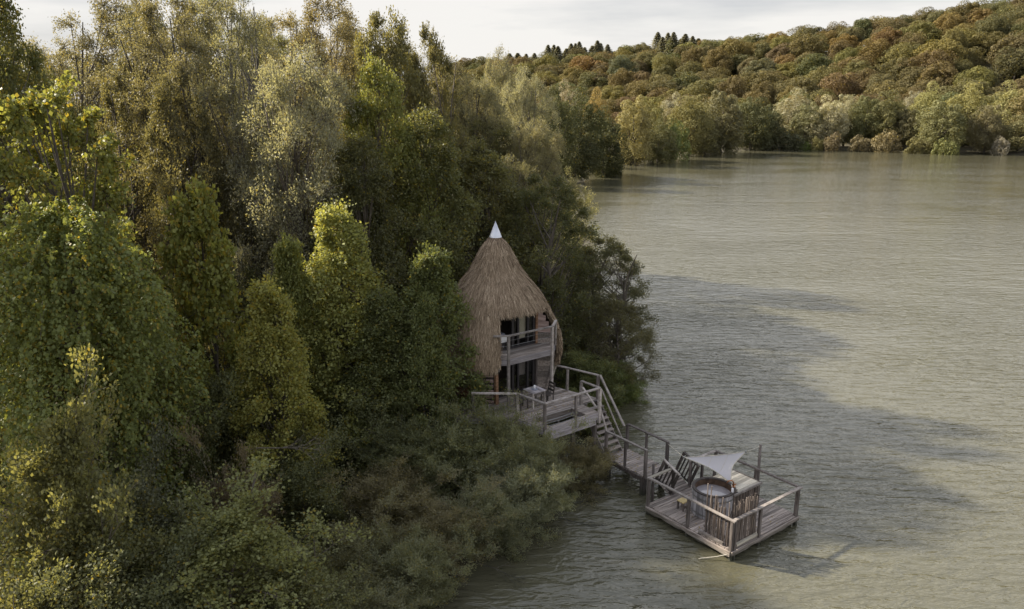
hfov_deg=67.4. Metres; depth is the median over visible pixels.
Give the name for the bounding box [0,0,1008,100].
sky
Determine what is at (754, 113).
shore tree
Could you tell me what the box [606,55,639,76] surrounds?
hill tree
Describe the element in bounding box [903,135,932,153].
shore bush
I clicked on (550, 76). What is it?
hill tree
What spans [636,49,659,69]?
hill tree
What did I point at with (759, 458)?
mooring post
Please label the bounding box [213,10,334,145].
background tree
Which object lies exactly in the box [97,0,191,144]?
background tree
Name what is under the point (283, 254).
alder tree
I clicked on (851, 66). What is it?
hill tree
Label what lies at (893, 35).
hill tree
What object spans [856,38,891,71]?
hill tree
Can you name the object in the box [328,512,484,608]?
willow shrub
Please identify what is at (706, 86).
hill tree
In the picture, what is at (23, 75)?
broadleaf tree
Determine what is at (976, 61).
hill tree
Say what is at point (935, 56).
hill tree
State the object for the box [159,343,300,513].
shrub
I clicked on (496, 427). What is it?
willow shrub
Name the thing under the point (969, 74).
hill tree
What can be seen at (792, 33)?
hill tree
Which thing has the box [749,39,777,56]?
hill tree
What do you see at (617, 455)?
fallen leaves
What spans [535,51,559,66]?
hill tree
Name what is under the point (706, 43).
hill tree
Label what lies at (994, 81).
hill tree
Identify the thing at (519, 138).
willow tree
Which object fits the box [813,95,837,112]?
hill tree
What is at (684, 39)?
conifer
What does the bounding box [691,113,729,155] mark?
shore tree
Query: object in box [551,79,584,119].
shore tree
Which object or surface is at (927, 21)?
hill tree
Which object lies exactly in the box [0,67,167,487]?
vine covered tree
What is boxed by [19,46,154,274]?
background tree
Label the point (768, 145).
shore bush
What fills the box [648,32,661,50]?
conifer
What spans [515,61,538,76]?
hill tree
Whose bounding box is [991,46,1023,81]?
hill tree
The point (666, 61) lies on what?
hill tree
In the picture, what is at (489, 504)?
willow shrub
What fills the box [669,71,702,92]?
hill tree
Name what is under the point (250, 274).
tree
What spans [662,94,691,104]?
hill tree
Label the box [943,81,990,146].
shore tree
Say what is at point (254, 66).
background tree
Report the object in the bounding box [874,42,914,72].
hill tree
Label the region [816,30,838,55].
hill tree
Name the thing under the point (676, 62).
hill tree
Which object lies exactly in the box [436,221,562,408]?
thatched hut
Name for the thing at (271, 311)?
alder tree
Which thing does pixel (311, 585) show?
sapling
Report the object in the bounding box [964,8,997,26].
hill tree
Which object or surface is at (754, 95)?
hill tree
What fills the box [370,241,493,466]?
alder tree
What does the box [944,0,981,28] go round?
hill tree
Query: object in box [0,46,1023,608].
ground
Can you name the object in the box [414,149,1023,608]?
lake water
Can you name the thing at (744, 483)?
stove cabinet
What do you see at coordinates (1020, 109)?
shore tree
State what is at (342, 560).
willow shrub
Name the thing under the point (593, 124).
shore tree
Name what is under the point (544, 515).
willow shrub
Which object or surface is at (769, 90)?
hill tree
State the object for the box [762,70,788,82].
hill tree
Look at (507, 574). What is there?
bare branch
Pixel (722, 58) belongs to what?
hill tree
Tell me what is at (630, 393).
shrub
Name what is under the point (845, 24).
hill tree
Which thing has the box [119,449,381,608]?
sapling
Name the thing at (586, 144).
shore tree
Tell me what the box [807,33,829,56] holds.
hill tree
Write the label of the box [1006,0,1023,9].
hill tree
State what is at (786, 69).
hill tree
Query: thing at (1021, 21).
hill tree
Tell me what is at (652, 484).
mooring post
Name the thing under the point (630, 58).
hill tree
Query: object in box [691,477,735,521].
hot tub
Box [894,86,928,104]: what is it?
hill tree
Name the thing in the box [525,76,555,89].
hill tree
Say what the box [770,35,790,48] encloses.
hill tree
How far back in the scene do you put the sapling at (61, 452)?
19.00 m
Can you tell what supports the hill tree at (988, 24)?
on the ground
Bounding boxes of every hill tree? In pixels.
[453,57,473,68]
[453,66,468,78]
[459,56,491,66]
[460,63,482,71]
[467,65,485,81]
[512,68,532,81]
[513,56,533,65]
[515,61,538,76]
[519,102,539,130]
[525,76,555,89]
[531,69,561,80]
[531,71,561,89]
[533,54,557,68]
[533,64,571,78]
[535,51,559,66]
[536,85,566,100]
[547,83,565,102]
[554,82,588,93]
[558,62,574,74]
[559,55,576,66]
[559,66,590,83]
[563,75,579,85]
[565,47,585,56]
[565,86,587,97]
[568,55,607,79]
[576,71,613,88]
[577,72,607,92]
[583,52,595,57]
[585,53,610,70]
[585,86,603,99]
[588,62,610,74]
[594,51,614,64]
[594,99,626,125]
[600,85,625,104]
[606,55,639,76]
[608,67,633,90]
[609,109,629,130]
[610,53,637,63]
[613,47,634,57]
[614,96,638,114]
[616,44,635,56]
[616,83,640,101]
[625,80,657,103]
[629,44,654,57]
[631,58,649,74]
[632,70,651,84]
[635,51,656,71]
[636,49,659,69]
[638,74,672,94]
[644,79,696,100]
[646,86,672,107]
[648,53,681,72]
[651,52,675,76]
[651,64,675,79]
[654,88,691,105]
[654,101,674,115]
[656,57,683,75]
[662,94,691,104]
[665,40,679,54]
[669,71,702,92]
[671,45,695,61]
[675,61,703,77]
[677,42,696,57]
[679,45,705,67]
[681,93,725,127]
[686,79,727,100]
[690,71,721,83]
[694,39,719,58]
[698,67,731,80]
[699,45,714,65]
[700,53,729,69]
[702,46,733,75]
[706,40,727,47]
[709,78,730,93]
[713,75,747,99]
[720,36,755,72]
[725,98,757,111]
[729,54,755,74]
[735,70,783,95]
[736,56,760,76]
[739,33,767,46]
[740,57,778,73]
[740,71,754,92]
[741,91,773,111]
[742,80,779,110]
[744,38,755,43]
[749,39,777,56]
[753,41,771,60]
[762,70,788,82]
[765,42,796,61]
[766,78,809,93]
[767,31,790,42]
[768,62,803,79]
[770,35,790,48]
[770,75,824,106]
[773,53,800,64]
[775,85,803,108]
[776,90,811,113]
[780,95,808,131]
[785,33,824,62]
[786,25,802,40]
[790,24,815,39]
[792,51,815,73]
[794,53,837,78]
[799,70,827,83]
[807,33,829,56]
[807,65,843,90]
[807,88,837,103]
[810,25,824,37]
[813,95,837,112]
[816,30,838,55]
[818,72,864,102]
[821,25,845,35]
[824,100,847,124]
[827,21,852,31]
[827,40,853,63]
[828,33,861,52]
[829,56,875,73]
[832,26,858,41]
[833,46,871,70]
[837,27,865,47]
[840,93,885,132]
[842,59,879,84]
[852,67,877,95]
[853,17,874,43]
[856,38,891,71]
[861,28,905,51]
[862,73,895,98]
[863,20,884,36]
[863,79,907,110]
[863,102,899,136]
[869,15,884,23]
[870,16,911,35]
[871,19,907,34]
[871,26,902,53]
[871,56,916,85]
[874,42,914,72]
[880,41,922,68]
[893,14,914,24]
[893,31,926,54]
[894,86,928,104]
[895,49,958,88]
[896,66,943,95]
[899,20,942,44]
[907,20,935,40]
[907,79,945,94]
[911,38,969,69]
[914,6,939,22]
[916,60,957,94]
[925,9,953,27]
[926,91,969,108]
[932,12,968,39]
[936,23,976,39]
[938,28,983,50]
[938,77,994,105]
[939,26,969,57]
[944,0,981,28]
[947,46,993,69]
[948,58,974,76]
[952,65,993,94]
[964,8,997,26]
[964,31,1011,62]
[967,0,991,9]
[968,66,1000,93]
[974,12,1020,53]
[975,14,1009,34]
[978,1,1011,16]
[980,87,1013,102]
[986,30,1023,78]
[989,0,1012,7]
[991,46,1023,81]
[994,4,1020,20]
[995,76,1023,91]
[999,5,1023,26]
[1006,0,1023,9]
[1007,21,1023,41]
[1010,17,1023,25]
[1011,3,1023,8]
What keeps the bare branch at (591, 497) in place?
in the lake water
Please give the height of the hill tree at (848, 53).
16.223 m
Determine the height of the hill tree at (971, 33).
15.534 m
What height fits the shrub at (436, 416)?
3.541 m
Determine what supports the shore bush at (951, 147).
on the ground
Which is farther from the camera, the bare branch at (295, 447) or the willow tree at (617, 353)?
the willow tree at (617, 353)
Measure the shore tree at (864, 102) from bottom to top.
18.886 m
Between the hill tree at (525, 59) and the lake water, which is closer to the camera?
the lake water
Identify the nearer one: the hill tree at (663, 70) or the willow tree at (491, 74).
the willow tree at (491, 74)
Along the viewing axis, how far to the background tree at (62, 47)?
48.01 m
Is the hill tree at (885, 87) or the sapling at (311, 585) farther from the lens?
the hill tree at (885, 87)
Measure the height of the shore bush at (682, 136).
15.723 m
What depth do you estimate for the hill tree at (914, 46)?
358.61 m
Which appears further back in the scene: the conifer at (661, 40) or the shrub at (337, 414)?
the conifer at (661, 40)
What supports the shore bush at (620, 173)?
on the ground
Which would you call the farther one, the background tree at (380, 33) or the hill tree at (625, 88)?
the hill tree at (625, 88)
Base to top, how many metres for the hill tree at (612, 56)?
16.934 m
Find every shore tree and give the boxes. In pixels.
[534,94,581,176]
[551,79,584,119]
[556,124,606,181]
[560,85,609,179]
[582,87,614,137]
[589,105,631,177]
[615,95,654,165]
[628,96,667,157]
[636,120,681,163]
[661,91,682,124]
[662,101,688,138]
[665,95,720,155]
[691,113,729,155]
[702,89,746,154]
[724,102,761,144]
[730,96,774,149]
[753,104,786,148]
[772,87,811,140]
[784,101,826,143]
[804,94,852,148]
[826,94,865,145]
[845,95,883,143]
[867,89,909,146]
[884,109,921,149]
[900,90,922,115]
[907,81,944,140]
[913,100,968,151]
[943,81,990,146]
[962,105,1008,152]
[975,79,1023,140]
[997,115,1023,151]
[1002,88,1023,149]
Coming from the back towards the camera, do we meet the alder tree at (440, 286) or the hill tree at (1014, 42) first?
the hill tree at (1014, 42)
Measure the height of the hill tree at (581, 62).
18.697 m
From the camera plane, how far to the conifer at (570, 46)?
530.71 m
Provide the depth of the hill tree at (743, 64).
390.19 m
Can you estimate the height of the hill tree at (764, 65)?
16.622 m
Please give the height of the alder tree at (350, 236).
11.472 m
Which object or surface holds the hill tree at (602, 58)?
on the ground
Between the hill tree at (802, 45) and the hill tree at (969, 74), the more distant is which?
the hill tree at (802, 45)
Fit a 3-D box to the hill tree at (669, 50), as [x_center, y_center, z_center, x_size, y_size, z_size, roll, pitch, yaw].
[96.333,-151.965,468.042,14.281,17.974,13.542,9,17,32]
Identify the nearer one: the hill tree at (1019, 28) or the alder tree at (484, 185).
the alder tree at (484, 185)
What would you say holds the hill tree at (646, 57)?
on the ground
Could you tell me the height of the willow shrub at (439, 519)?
3.202 m
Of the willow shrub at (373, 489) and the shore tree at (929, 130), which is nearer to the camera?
the willow shrub at (373, 489)
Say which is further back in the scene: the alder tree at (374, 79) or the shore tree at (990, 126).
the shore tree at (990, 126)
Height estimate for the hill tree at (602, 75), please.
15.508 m
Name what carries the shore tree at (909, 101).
on the ground
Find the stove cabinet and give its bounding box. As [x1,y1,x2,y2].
[713,469,761,517]
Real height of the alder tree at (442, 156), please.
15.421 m
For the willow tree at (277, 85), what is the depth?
35.37 m
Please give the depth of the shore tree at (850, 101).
271.96 m
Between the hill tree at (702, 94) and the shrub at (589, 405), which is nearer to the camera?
the shrub at (589, 405)
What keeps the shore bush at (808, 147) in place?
on the ground
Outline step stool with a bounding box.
[677,497,686,510]
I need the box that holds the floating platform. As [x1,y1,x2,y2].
[645,449,802,560]
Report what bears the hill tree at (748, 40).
on the ground
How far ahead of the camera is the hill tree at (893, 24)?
396.43 m
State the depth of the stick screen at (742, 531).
28.06 m
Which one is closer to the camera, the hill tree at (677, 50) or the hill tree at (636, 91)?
the hill tree at (636, 91)
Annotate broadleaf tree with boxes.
[0,31,105,370]
[310,5,460,323]
[397,20,479,299]
[471,170,606,383]
[555,234,663,380]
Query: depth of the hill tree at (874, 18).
456.91 m
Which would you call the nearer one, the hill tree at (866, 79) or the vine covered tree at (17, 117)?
the vine covered tree at (17, 117)
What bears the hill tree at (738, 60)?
on the ground
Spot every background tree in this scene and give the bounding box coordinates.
[0,32,127,230]
[0,41,45,206]
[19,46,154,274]
[29,102,152,266]
[63,52,215,376]
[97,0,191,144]
[118,103,183,279]
[131,63,249,384]
[133,0,248,277]
[163,72,260,298]
[179,143,314,364]
[196,20,318,265]
[210,29,314,212]
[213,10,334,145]
[247,81,359,255]
[261,160,360,368]
[286,13,439,159]
[330,45,406,248]
[356,38,465,165]
[410,129,503,279]
[415,117,565,246]
[427,67,496,143]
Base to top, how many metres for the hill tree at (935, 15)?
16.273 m
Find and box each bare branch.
[256,435,328,462]
[477,562,527,588]
[555,517,617,535]
[563,489,606,503]
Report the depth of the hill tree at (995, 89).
291.34 m
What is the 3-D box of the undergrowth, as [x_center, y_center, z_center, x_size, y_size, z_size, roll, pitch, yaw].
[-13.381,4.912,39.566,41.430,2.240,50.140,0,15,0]
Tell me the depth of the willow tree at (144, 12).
38.36 m
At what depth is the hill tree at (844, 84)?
327.09 m
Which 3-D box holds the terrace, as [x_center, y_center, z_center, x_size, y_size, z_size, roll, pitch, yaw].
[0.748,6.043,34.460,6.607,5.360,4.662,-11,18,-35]
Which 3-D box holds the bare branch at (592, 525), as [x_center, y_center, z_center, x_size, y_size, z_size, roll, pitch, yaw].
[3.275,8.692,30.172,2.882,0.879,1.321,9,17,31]
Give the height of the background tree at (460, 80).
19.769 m
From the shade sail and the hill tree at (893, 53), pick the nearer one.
the shade sail
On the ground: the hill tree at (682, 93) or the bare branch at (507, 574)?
the hill tree at (682, 93)
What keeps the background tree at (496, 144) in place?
on the ground
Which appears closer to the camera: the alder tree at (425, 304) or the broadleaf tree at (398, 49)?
the alder tree at (425, 304)
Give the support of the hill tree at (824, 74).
on the ground
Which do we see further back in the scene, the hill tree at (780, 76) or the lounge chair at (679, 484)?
the hill tree at (780, 76)
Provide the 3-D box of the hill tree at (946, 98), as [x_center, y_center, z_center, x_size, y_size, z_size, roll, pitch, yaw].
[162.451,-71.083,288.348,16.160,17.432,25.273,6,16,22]
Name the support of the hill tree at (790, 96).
on the ground
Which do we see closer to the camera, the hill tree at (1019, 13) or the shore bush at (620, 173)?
the shore bush at (620, 173)
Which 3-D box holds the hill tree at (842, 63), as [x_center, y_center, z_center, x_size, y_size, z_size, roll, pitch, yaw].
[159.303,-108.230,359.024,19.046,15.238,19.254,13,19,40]
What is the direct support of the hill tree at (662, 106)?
on the ground
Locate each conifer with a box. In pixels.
[541,45,552,57]
[553,46,564,65]
[562,48,568,58]
[568,43,573,52]
[574,41,584,54]
[585,45,596,55]
[588,40,602,53]
[603,44,611,53]
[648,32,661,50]
[654,37,665,52]
[655,33,675,55]
[663,32,679,59]
[680,34,689,43]
[688,36,697,46]
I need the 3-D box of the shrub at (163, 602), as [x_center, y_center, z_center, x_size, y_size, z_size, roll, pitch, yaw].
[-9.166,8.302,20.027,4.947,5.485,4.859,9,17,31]
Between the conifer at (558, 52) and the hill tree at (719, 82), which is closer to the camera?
the hill tree at (719, 82)
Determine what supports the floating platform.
on the lake water
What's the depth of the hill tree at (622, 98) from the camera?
359.30 m
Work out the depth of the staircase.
34.42 m
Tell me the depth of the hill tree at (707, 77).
374.32 m
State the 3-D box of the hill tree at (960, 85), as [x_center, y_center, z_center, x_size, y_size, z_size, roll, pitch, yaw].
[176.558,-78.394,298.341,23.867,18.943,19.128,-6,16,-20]
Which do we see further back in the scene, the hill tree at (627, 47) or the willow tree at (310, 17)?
the hill tree at (627, 47)
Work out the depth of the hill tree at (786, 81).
347.29 m
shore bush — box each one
[592,151,622,176]
[613,146,645,163]
[662,118,691,160]
[743,131,777,149]
[770,130,806,150]
[799,141,811,150]
[809,136,824,150]
[823,131,841,150]
[847,134,874,151]
[869,128,902,152]
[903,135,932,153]
[930,136,959,154]
[989,136,1009,155]
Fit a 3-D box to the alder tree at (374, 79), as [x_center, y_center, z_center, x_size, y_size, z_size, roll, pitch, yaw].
[-6.951,-3.723,39.392,8.457,17.932,6.587,-1,15,-4]
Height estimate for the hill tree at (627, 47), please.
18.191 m
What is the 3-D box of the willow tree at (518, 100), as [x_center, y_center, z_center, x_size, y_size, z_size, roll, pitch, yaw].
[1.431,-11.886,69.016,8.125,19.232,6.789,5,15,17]
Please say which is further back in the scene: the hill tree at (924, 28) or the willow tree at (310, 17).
the hill tree at (924, 28)
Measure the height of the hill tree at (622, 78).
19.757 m
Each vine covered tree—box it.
[0,0,107,450]
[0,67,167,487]
[0,195,220,583]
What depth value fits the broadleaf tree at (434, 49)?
44.81 m
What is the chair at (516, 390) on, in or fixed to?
on the terrace
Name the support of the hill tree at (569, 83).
on the ground
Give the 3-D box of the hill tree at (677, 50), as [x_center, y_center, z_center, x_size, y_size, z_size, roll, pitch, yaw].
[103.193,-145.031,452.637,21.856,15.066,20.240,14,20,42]
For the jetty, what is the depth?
32.99 m
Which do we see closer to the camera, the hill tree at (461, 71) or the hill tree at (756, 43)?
the hill tree at (756, 43)
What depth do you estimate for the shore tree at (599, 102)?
221.53 m
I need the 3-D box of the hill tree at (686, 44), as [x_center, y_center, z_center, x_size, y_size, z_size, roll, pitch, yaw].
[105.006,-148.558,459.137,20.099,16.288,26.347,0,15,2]
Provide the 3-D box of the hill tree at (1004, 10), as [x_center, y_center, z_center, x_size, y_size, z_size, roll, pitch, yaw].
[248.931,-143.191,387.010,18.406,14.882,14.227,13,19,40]
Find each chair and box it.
[513,388,527,410]
[541,380,555,401]
[654,451,699,495]
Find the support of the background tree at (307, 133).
on the ground
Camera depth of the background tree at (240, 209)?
38.78 m
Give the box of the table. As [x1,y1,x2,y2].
[523,385,545,408]
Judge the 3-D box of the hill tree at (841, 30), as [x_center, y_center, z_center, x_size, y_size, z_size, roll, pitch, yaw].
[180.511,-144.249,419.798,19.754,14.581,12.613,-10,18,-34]
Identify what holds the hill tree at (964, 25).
on the ground
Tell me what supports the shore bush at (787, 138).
on the ground
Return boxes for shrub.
[0,518,149,608]
[60,299,176,425]
[66,407,204,605]
[78,496,234,608]
[98,365,249,533]
[148,173,286,466]
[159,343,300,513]
[163,410,286,607]
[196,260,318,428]
[254,416,373,555]
[287,479,426,598]
[291,369,422,499]
[292,535,452,608]
[311,452,463,545]
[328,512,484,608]
[342,399,468,504]
[377,468,519,583]
[388,389,519,513]
[418,396,472,440]
[430,459,544,564]
[432,387,542,497]
[462,450,573,548]
[487,412,596,523]
[538,422,618,506]
[554,333,626,410]
[561,384,628,440]
[588,348,652,408]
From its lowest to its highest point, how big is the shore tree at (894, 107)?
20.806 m
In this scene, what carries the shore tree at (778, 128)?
on the ground
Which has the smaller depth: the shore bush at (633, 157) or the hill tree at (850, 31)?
the shore bush at (633, 157)
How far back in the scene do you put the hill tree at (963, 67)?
329.79 m
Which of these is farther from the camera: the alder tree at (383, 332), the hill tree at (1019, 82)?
the hill tree at (1019, 82)
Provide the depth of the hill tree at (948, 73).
319.83 m
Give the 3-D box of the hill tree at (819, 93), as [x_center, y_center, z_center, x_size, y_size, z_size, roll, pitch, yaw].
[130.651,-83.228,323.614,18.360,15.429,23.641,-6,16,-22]
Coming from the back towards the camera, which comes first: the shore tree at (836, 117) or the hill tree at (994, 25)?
the hill tree at (994, 25)
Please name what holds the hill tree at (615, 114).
on the ground
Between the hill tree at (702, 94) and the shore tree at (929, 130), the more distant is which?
the hill tree at (702, 94)
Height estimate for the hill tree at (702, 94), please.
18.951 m
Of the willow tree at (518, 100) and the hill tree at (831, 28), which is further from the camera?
the hill tree at (831, 28)
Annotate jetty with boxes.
[603,423,669,495]
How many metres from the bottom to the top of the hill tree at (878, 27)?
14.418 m
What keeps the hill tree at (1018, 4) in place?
on the ground
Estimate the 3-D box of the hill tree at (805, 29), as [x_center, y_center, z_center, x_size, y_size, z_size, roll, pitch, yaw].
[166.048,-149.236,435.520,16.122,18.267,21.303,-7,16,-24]
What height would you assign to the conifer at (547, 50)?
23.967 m
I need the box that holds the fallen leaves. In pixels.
[509,391,772,529]
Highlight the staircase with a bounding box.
[582,375,624,452]
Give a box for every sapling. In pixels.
[0,343,199,608]
[0,450,186,608]
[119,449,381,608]
[202,537,376,608]
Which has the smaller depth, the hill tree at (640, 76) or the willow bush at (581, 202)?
the willow bush at (581, 202)
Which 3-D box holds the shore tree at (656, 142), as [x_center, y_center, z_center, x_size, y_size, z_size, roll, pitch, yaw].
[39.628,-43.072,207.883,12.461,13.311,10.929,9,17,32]
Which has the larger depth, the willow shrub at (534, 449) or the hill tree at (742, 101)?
the hill tree at (742, 101)
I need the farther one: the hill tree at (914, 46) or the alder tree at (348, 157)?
the hill tree at (914, 46)
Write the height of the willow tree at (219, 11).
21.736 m
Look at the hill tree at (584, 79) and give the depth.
407.38 m
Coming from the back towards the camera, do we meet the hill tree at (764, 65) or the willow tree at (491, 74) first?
the hill tree at (764, 65)
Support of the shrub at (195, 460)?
on the ground
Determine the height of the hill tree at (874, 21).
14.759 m
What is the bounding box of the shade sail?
[668,444,757,485]
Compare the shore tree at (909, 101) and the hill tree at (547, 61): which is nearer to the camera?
the shore tree at (909, 101)
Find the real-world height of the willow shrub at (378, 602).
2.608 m
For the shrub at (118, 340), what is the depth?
36.08 m
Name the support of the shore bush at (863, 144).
on the ground
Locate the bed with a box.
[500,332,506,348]
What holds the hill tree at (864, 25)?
on the ground
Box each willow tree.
[40,0,225,284]
[98,0,252,380]
[169,0,302,318]
[219,31,393,394]
[257,0,382,217]
[436,68,521,247]
[470,152,565,279]
[477,43,524,160]
[495,115,585,308]
[499,60,570,246]
[559,293,666,391]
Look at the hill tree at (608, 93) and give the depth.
375.89 m
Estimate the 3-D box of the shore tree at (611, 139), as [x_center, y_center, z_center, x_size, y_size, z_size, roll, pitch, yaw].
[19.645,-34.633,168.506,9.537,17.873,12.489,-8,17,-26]
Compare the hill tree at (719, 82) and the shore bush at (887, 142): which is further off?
the hill tree at (719, 82)
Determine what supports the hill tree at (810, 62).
on the ground
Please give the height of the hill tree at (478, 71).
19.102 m
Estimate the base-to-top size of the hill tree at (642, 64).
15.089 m
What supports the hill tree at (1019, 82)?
on the ground
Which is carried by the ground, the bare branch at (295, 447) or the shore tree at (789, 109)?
the shore tree at (789, 109)
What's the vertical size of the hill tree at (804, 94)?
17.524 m
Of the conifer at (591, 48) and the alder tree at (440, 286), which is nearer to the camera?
the alder tree at (440, 286)
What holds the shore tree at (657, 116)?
on the ground
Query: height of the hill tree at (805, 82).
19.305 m
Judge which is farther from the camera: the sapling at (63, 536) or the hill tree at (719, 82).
the hill tree at (719, 82)
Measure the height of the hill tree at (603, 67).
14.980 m
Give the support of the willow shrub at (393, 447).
on the ground
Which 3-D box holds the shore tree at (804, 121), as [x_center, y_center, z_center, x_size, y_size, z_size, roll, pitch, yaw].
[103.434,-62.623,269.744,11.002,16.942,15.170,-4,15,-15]
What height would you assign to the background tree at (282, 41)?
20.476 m
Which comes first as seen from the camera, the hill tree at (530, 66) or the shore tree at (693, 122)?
the shore tree at (693, 122)
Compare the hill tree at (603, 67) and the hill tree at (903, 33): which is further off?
the hill tree at (603, 67)
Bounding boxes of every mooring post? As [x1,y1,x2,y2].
[650,464,654,508]
[757,444,761,479]
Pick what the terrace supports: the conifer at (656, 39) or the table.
the table
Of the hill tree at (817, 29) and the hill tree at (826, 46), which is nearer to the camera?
the hill tree at (826, 46)
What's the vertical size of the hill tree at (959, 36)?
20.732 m
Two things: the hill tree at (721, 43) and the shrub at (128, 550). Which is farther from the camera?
the hill tree at (721, 43)
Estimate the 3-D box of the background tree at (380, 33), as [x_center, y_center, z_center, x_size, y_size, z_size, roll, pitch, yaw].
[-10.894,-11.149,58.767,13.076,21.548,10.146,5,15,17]
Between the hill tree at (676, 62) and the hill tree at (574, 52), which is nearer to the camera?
the hill tree at (676, 62)
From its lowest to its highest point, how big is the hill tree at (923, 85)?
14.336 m
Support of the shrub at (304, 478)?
on the ground
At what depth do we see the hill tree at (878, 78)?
323.33 m
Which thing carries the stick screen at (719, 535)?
on the floating platform
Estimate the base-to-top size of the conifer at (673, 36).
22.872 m
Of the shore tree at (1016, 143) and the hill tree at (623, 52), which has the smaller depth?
the shore tree at (1016, 143)
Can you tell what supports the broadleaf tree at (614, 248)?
on the ground
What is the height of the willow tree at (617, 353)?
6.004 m
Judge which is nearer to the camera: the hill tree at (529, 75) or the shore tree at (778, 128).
the shore tree at (778, 128)
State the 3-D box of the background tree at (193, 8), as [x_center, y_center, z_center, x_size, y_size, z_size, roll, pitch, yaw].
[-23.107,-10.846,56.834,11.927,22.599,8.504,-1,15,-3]
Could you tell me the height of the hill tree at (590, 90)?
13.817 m
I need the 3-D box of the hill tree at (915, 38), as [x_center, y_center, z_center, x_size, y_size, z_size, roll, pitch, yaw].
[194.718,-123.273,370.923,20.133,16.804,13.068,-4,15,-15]
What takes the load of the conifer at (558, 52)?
on the ground
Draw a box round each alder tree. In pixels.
[225,271,346,526]
[259,230,348,456]
[281,196,399,464]
[301,128,431,407]
[305,48,456,375]
[327,284,463,472]
[350,102,492,319]
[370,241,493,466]
[398,288,464,475]
[408,135,582,353]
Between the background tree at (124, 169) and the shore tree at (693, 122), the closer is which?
the background tree at (124, 169)
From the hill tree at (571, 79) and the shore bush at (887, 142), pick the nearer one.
the shore bush at (887, 142)
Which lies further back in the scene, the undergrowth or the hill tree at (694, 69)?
the hill tree at (694, 69)
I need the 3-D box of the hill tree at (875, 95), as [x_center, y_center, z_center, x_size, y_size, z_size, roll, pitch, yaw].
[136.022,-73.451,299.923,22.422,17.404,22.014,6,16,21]
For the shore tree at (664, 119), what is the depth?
248.40 m
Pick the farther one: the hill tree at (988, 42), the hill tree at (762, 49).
the hill tree at (762, 49)
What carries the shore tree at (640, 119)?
on the ground
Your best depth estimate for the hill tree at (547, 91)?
386.83 m
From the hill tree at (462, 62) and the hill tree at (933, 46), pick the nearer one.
the hill tree at (933, 46)
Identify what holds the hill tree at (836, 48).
on the ground
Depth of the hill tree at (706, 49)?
428.21 m
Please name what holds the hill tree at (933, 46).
on the ground
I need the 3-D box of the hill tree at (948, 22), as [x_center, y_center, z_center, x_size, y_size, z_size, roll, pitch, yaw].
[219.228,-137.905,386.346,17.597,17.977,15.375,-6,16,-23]
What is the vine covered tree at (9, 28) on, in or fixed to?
on the ground
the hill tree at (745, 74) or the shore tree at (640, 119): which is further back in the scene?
the hill tree at (745, 74)
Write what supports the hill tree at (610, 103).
on the ground
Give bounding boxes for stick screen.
[704,483,731,545]
[733,493,757,541]
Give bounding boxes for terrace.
[438,365,601,473]
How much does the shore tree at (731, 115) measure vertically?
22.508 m
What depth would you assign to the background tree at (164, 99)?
36.67 m
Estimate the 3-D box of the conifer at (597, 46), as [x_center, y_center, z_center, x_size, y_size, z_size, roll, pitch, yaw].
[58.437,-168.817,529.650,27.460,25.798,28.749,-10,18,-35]
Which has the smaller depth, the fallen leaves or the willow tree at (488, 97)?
the fallen leaves
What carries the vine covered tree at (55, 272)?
on the ground
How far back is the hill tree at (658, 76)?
375.75 m
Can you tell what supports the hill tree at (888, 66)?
on the ground
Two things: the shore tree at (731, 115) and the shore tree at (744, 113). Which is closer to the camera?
the shore tree at (731, 115)
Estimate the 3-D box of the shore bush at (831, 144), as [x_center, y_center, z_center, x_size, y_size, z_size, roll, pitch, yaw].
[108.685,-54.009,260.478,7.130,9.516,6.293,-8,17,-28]
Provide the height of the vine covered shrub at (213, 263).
12.541 m
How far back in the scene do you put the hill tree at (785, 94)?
327.16 m
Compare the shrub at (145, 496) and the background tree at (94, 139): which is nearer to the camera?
the shrub at (145, 496)
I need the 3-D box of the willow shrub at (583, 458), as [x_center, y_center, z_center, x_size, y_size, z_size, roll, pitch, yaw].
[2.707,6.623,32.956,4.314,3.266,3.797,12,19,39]
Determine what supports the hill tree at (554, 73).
on the ground
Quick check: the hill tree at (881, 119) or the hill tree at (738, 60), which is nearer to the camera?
the hill tree at (881, 119)
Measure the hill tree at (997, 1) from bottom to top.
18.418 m
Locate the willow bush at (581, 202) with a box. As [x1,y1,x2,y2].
[557,166,598,263]
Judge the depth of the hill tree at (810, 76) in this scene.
352.00 m
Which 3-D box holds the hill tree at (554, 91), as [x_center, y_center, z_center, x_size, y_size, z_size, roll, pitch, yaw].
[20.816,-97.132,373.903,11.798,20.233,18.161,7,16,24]
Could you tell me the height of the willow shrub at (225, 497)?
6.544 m
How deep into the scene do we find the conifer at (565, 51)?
527.12 m
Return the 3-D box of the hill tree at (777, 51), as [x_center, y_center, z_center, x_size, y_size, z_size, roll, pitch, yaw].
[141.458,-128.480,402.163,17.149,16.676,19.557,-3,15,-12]
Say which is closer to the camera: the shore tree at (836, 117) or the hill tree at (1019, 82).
the shore tree at (836, 117)
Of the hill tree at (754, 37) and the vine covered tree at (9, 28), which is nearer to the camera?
the vine covered tree at (9, 28)
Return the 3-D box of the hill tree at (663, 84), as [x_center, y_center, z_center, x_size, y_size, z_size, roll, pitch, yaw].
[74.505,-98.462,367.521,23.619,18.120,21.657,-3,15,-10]
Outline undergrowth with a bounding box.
[0,298,607,608]
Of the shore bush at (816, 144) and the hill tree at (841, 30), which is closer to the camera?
the shore bush at (816, 144)
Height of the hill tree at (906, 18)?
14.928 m
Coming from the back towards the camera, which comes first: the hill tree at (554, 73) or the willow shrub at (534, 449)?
the hill tree at (554, 73)

